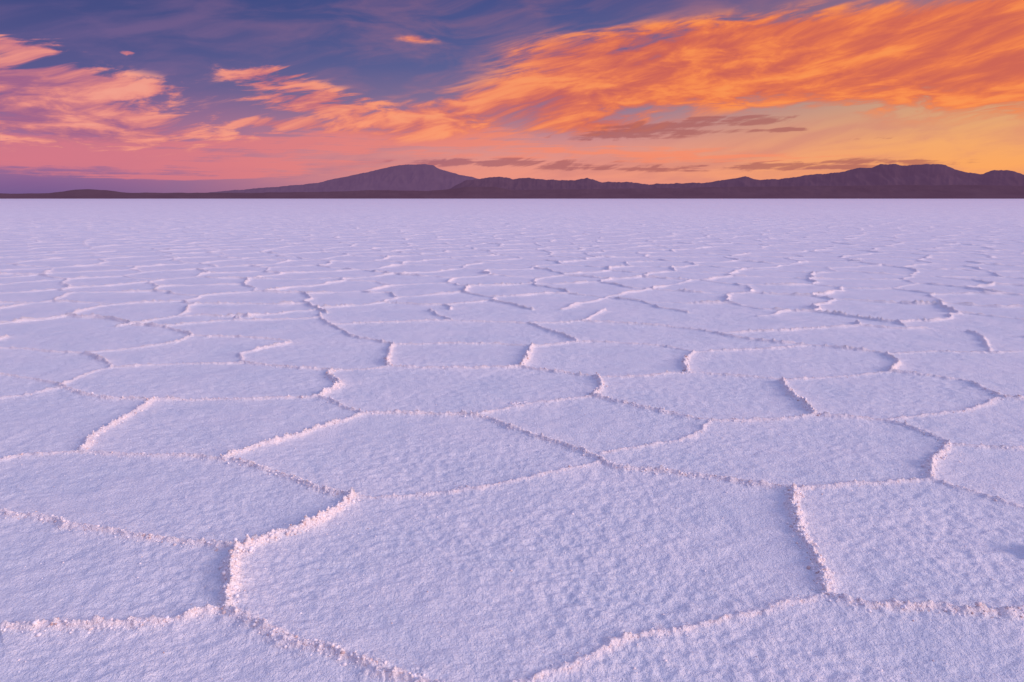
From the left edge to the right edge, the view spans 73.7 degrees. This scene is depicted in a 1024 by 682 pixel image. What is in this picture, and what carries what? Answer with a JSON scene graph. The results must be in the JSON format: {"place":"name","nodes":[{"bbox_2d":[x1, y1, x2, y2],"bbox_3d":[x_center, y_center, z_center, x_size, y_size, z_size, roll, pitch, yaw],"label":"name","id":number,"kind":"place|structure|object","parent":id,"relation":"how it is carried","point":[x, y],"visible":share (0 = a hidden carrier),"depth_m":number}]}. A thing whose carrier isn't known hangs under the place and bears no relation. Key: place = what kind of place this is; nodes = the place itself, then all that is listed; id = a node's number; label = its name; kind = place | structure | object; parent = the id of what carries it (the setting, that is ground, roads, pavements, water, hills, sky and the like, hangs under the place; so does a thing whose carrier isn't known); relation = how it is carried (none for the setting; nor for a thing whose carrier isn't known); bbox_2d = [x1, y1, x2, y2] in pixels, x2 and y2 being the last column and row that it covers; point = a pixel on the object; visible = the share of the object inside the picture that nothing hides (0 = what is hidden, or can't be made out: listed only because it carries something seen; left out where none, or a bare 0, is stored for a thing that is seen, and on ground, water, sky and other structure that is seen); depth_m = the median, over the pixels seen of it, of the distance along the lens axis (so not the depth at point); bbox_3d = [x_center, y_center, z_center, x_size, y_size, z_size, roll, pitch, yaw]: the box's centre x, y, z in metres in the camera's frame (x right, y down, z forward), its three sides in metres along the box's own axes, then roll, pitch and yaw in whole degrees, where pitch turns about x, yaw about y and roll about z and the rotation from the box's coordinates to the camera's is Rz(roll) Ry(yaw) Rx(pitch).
{"place":"outdoors","nodes":[
{"label":"outdoors","id":0,"kind":"place"},
{"bbox_2d":[208,164,476,192],"bbox_3d":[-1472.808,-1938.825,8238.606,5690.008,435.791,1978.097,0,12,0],"label":"volcano","id":1,"kind":"structure","parent":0,"point":[417,177],"depth_m":8493.27},
{"bbox_2d":[0,199,1023,681],"bbox_3d":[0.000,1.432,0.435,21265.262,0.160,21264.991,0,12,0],"label":"salt flat","id":2,"kind":"structure","parent":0,"point":[910,311],"depth_m":4.35},
{"bbox_2d":[0,350,1023,681],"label":"salt crystals","id":3,"kind":"object","parent":2,"relation":"on","point":[790,512],"visible":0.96,"depth_m":3.04},
{"bbox_2d":[0,185,1023,198],"bbox_3d":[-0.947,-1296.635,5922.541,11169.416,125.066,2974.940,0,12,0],"label":"hills","id":4,"kind":"structure","parent":0,"point":[903,192],"depth_m":6450.28},
{"bbox_2d":[0,0,1023,193],"label":"sky","id":5,"kind":"structure","parent":0,"point":[127,96]},
{"bbox_2d":[450,164,1023,189],"bbox_3d":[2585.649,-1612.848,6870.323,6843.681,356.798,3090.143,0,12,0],"label":"mountain range","id":6,"kind":"structure","parent":0,"point":[922,174],"depth_m":7212.87}
]}

